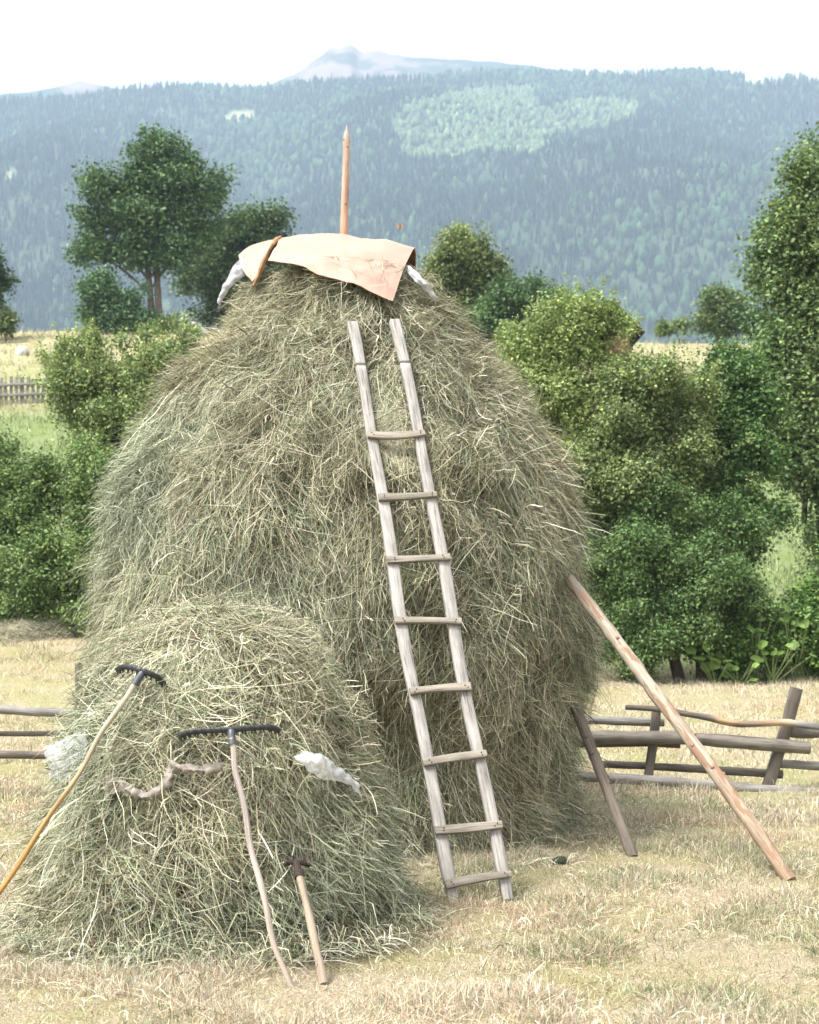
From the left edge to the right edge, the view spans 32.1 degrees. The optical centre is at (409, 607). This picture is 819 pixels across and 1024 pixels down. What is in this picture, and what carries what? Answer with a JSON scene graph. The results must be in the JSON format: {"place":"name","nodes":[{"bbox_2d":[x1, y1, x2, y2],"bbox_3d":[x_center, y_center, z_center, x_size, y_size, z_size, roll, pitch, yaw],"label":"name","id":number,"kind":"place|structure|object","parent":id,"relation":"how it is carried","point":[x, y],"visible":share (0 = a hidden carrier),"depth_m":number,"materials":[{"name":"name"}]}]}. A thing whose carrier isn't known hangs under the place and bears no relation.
{"place":"outdoors","nodes":[
{"label":"outdoors","id":0,"kind":"place"},
{"bbox_2d":[0,45,588,101],"bbox_3d":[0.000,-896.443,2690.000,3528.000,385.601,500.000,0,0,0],"label":"mountain","id":1,"kind":"structure","parent":0,"point":[347,61],"depth_m":2692.07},
{"bbox_2d":[397,222,402,228],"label":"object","id":2,"kind":"object","parent":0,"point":[399,226],"visible":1,"depth_m":9.00,"materials":[{"name":"beige wood"}]},
{"bbox_2d":[0,77,816,343],"bbox_3d":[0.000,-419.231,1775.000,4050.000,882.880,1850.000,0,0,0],"label":"hillside","id":3,"kind":"structure","parent":0,"point":[636,282],"depth_m":1493.95,"materials":[{"name":"green plant"}]},
{"bbox_2d":[0,62,818,343],"bbox_3d":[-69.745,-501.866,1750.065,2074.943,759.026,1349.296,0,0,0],"label":"forest","id":4,"kind":"object","parent":3,"relation":"on","point":[626,96],"visible":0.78,"depth_m":1740.84,"materials":[{"name":"green plant"}]},
{"bbox_2d":[0,327,818,1023],"bbox_3d":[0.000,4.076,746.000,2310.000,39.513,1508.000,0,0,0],"label":"ground","id":5,"kind":"structure","parent":0,"point":[44,694],"depth_m":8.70,"materials":[{"name":"beige plant"}]},
{"bbox_2d":[0,244,22,311],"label":"tree","id":6,"kind":"object","parent":5,"relation":"on","point":[6,283],"visible":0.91,"depth_m":73.67,"materials":[{"name":"green plant"}]},
{"bbox_2d":[0,305,23,342],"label":"bush","id":7,"kind":"object","parent":5,"relation":"on","point":[8,317],"visible":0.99,"depth_m":71.70,"materials":[{"name":"green plant"}]},
{"bbox_2d":[14,346,28,355],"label":"stone","id":8,"kind":"object","parent":5,"relation":"on","point":[21,350],"visible":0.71,"depth_m":65.82,"materials":[{"name":"grey stone"}]},
{"bbox_2d":[0,376,59,404],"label":"picket fence","id":9,"kind":"object","parent":5,"relation":"on","point":[16,384],"visible":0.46,"depth_m":53.64,"materials":[{"name":"grey wood"}]},
{"bbox_2d":[0,663,82,758],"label":"rail fence","id":10,"kind":"object","parent":5,"relation":"on","point":[26,711],"visible":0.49,"depth_m":12.82,"materials":[{"name":"grey wood"}]},
{"bbox_2d":[0,613,86,643],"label":"hay mound","id":11,"kind":"object","parent":5,"relation":"on","point":[17,631],"visible":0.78,"depth_m":24.73,"materials":[{"name":"beige plant"}]},
{"bbox_2d":[0,421,97,635],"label":"bush","id":12,"kind":"object","parent":5,"relation":"on","point":[22,504],"visible":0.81,"depth_m":25.50,"materials":[{"name":"green plant"}]},
{"bbox_2d":[1,428,122,635],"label":"bush","id":13,"kind":"object","parent":5,"relation":"on","point":[76,484],"visible":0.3,"depth_m":25.24,"materials":[{"name":"green plant"}]},
{"bbox_2d":[0,664,166,894],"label":"hay rake","id":14,"kind":"object","parent":5,"relation":"on","point":[141,672],"visible":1,"depth_m":6.87,"materials":[{"name":"brown wood"}]},
{"bbox_2d":[22,310,209,585],"bbox_3d":[-5.573,-2.716,27.329,3.683,6.250,3.062,0,0,0],"label":"bush","id":15,"kind":"object","parent":5,"relation":"on","point":[98,390],"visible":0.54,"depth_m":27.02,"materials":[{"name":"green plant"}]},
{"bbox_2d":[67,264,164,333],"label":"tree","id":16,"kind":"object","parent":5,"relation":"on","point":[106,305],"visible":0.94,"depth_m":75.26,"materials":[{"name":"green plant"}]},
{"bbox_2d":[56,112,244,317],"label":"tree","id":17,"kind":"object","parent":5,"relation":"on","point":[148,209],"visible":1,"depth_m":77.29,"materials":[{"name":"green plant"}]},
{"bbox_2d":[137,311,187,333],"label":"bush","id":18,"kind":"object","parent":5,"relation":"on","point":[167,319],"visible":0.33,"depth_m":75.48,"materials":[{"name":"green plant"}]},
{"bbox_2d":[182,321,210,335],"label":"boulder","id":19,"kind":"object","parent":5,"relation":"on","point":[203,329],"visible":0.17,"depth_m":73.71,"materials":[{"name":"stone"}]},
{"bbox_2d":[0,586,450,970],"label":"haystack","id":20,"kind":"object","parent":5,"relation":"on","point":[178,853],"visible":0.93,"depth_m":7.05,"materials":[{"name":"beige plant"}]},
{"bbox_2d":[102,760,223,803],"bbox_3d":[-1.221,0.847,6.861,0.645,0.234,0.143,0,0,14],"label":"sacking strip","id":21,"kind":"object","parent":20,"relation":"on","point":[173,767],"visible":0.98,"depth_m":6.82,"materials":[{"name":"beige fabric"}]},
{"bbox_2d":[164,185,301,330],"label":"tree","id":22,"kind":"object","parent":5,"relation":"on","point":[210,278],"visible":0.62,"depth_m":82.86,"materials":[{"name":"green plant"}]},
{"bbox_2d":[177,724,293,986],"bbox_3d":[-0.727,1.132,6.700,0.771,1.158,0.357,0,0,39],"label":"hay rake","id":23,"kind":"object","parent":5,"relation":"on","point":[232,731],"visible":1,"depth_m":6.62,"materials":[{"name":"brown wood"}]},
{"bbox_2d":[283,851,328,983],"bbox_3d":[-0.519,1.455,6.774,0.152,0.519,0.746,0,0,-13],"label":"hay fork","id":24,"kind":"object","parent":5,"relation":"on","point":[310,923],"visible":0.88,"depth_m":6.60,"materials":[{"name":"brown wood"}]},
{"bbox_2d":[52,256,634,861],"bbox_3d":[-0.483,-0.487,11.157,4.540,4.374,4.357,0,0,0],"label":"haystack","id":25,"kind":"object","parent":5,"relation":"on","point":[242,466],"visible":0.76,"depth_m":9.82,"materials":[{"name":"beige plant"}]},
{"bbox_2d":[217,247,435,307],"bbox_3d":[-0.584,-2.570,10.917,1.736,0.621,0.644,0,0,15],"label":"white liner","id":26,"kind":"object","parent":25,"relation":"on","point":[237,273],"visible":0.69,"depth_m":10.79,"materials":[{"name":"fabric"}]},
{"bbox_2d":[238,233,415,301],"bbox_3d":[-0.654,-2.563,10.866,1.412,0.786,1.583,0,0,0],"label":"cover sheet","id":27,"kind":"object","parent":25,"relation":"on","point":[310,252],"visible":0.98,"depth_m":10.46,"materials":[{"name":"beige fabric"}]},
{"bbox_2d":[340,125,349,234],"bbox_3d":[-0.515,-2.970,11.198,0.100,1.658,0.076,0,0,0],"label":"stack pole","id":28,"kind":"object","parent":25,"relation":"in","point":[345,189],"visible":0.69,"depth_m":11.18,"materials":[{"name":"brown wood"}]},
{"bbox_2d":[358,714,399,877],"bbox_3d":[-0.197,1.174,8.903,0.349,1.021,0.080,0,0,39],"label":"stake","id":29,"kind":"object","parent":5,"relation":"on","point":[376,770],"visible":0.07,"depth_m":8.91,"materials":[{"name":"brown wood"}]},
{"bbox_2d":[0,778,818,1023],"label":"loose hay","id":30,"kind":"object","parent":5,"relation":"on","point":[330,941],"visible":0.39,"depth_m":6.88},
{"bbox_2d":[347,319,512,903],"bbox_3d":[0.062,-0.166,9.133,0.436,3.754,2.030,0,0,-20],"label":"ladder","id":31,"kind":"object","parent":5,"relation":"on","point":[492,825],"visible":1,"depth_m":8.95,"materials":[{"name":"grey wood"}]},
{"bbox_2d":[416,217,522,325],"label":"tree","id":32,"kind":"object","parent":5,"relation":"on","point":[471,265],"visible":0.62,"depth_m":61.06,"materials":[{"name":"green plant"}]},
{"bbox_2d":[453,264,583,363],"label":"bush","id":33,"kind":"object","parent":5,"relation":"on","point":[498,305],"visible":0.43,"depth_m":59.25,"materials":[{"name":"green plant"}]},
{"bbox_2d":[553,856,566,864],"bbox_3d":[0.995,1.685,9.447,0.102,0.073,0.101,0,0,0],"label":"clod","id":34,"kind":"object","parent":5,"relation":"on","point":[560,861],"visible":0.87,"depth_m":9.42,"materials":[{"name":"soil"}]},
{"bbox_2d":[489,272,648,584],"bbox_3d":[2.660,-2.389,25.488,3.221,7.209,2.254,0,0,14],"label":"bush","id":35,"kind":"object","parent":5,"relation":"on","point":[579,326],"visible":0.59,"depth_m":25.13,"materials":[{"name":"green plant"}]},
{"bbox_2d":[569,701,637,856],"bbox_3d":[1.373,1.205,10.114,0.088,1.047,0.898,0,0,-21],"label":"prop post","id":36,"kind":"object","parent":5,"relation":"on","point":[605,782],"visible":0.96,"depth_m":10.07,"materials":[{"name":"brown wood"}]},
{"bbox_2d":[590,302,644,367],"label":"hut","id":37,"kind":"object","parent":5,"relation":"on","point":[641,333],"visible":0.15,"depth_m":64.40,"materials":[{"name":"brown wood"}]},
{"bbox_2d":[550,330,754,552],"bbox_3d":[4.124,-1.835,24.937,3.757,6.218,2.949,0,0,0],"label":"bush","id":38,"kind":"object","parent":5,"relation":"on","point":[653,387],"visible":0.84,"depth_m":24.51,"materials":[{"name":"green plant"}]},
{"bbox_2d":[652,314,694,342],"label":"bush","id":39,"kind":"object","parent":5,"relation":"on","point":[664,327],"visible":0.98,"depth_m":79.73,"materials":[{"name":"green plant"}]},
{"bbox_2d":[564,575,795,880],"bbox_3d":[1.783,0.746,9.579,0.145,1.970,1.907,0,0,-41],"label":"prop pole","id":40,"kind":"object","parent":5,"relation":"on","point":[658,697],"visible":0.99,"depth_m":9.51,"materials":[{"name":"brown wood"}]},
{"bbox_2d":[577,451,785,683],"bbox_3d":[4.398,-0.688,24.004,3.947,4.055,2.564,0,0,0],"label":"bush","id":41,"kind":"object","parent":5,"relation":"on","point":[668,593],"visible":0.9,"depth_m":23.71,"materials":[{"name":"green plant"}]},
{"bbox_2d":[574,686,818,791],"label":"rail fence","id":42,"kind":"object","parent":5,"relation":"on","point":[653,738],"visible":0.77,"depth_m":13.30,"materials":[{"name":"grey wood"}]},
{"bbox_2d":[685,643,732,685],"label":"broad leaved weed","id":43,"kind":"object","parent":5,"relation":"on","point":[705,668],"visible":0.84,"depth_m":23.59,"materials":[{"name":"green plant"}]},
{"bbox_2d":[679,279,753,343],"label":"tree","id":44,"kind":"object","parent":5,"relation":"on","point":[711,316],"visible":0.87,"depth_m":83.35,"materials":[{"name":"green plant"}]},
{"bbox_2d":[705,640,767,684],"bbox_3d":[5.425,0.924,23.620,1.076,0.791,0.439,0,0,0],"label":"broad leaved weed","id":45,"kind":"object","parent":5,"relation":"on","point":[716,663],"visible":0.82,"depth_m":23.57,"materials":[{"name":"green plant"}]},
{"bbox_2d":[679,331,814,673],"bbox_3d":[5.820,-1.895,25.798,2.734,6.341,2.529,0,0,0],"label":"tree","id":46,"kind":"object","parent":5,"relation":"on","point":[749,408],"visible":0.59,"depth_m":25.39,"materials":[{"name":"green plant"}]},
{"bbox_2d":[679,536,818,683],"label":"bush","id":47,"kind":"object","parent":5,"relation":"on","point":[804,600],"visible":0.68,"depth_m":24.16,"materials":[{"name":"green plant"}]},
{"bbox_2d":[727,303,774,340],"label":"bush","id":48,"kind":"object","parent":5,"relation":"on","point":[747,320],"visible":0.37,"depth_m":81.65,"materials":[{"name":"green plant"}]},
{"bbox_2d":[743,615,774,682],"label":"broad leaved weed","id":49,"kind":"object","parent":5,"relation":"on","point":[759,630],"visible":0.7,"depth_m":23.89,"materials":[{"name":"green plant"}]},
{"bbox_2d":[755,594,784,680],"bbox_3d":[6.109,0.506,24.387,0.459,1.551,0.866,0,0,33],"label":"broad leaved weed","id":50,"kind":"object","parent":5,"relation":"on","point":[766,678],"visible":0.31,"depth_m":24.32,"materials":[{"name":"green plant"}]},
{"bbox_2d":[727,121,818,584],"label":"tree","id":51,"kind":"object","parent":5,"relation":"on","point":[783,277],"visible":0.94,"depth_m":28.28,"materials":[{"name":"green plant"}]},
{"bbox_2d":[764,603,809,681],"bbox_3d":[6.495,0.603,23.976,0.623,1.375,0.989,0,0,-23],"label":"broad leaved weed","id":52,"kind":"object","parent":5,"relation":"on","point":[805,624],"visible":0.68,"depth_m":24.08,"materials":[{"name":"green plant"}]},
{"bbox_2d":[757,641,816,684],"bbox_3d":[6.250,0.933,23.737,0.953,0.757,0.708,0,0,29],"label":"broad leaved weed","id":53,"kind":"object","parent":5,"relation":"on","point":[792,645],"visible":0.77,"depth_m":23.74,"materials":[{"name":"green plant"}]},
{"bbox_2d":[776,627,810,680],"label":"broad leaved weed","id":54,"kind":"object","parent":5,"relation":"on","point":[802,673],"visible":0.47,"depth_m":24.32,"materials":[{"name":"green plant"}]},
{"bbox_2d":[0,0,818,94],"label":"sky","id":55,"kind":"structure","parent":0,"point":[45,44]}
]}

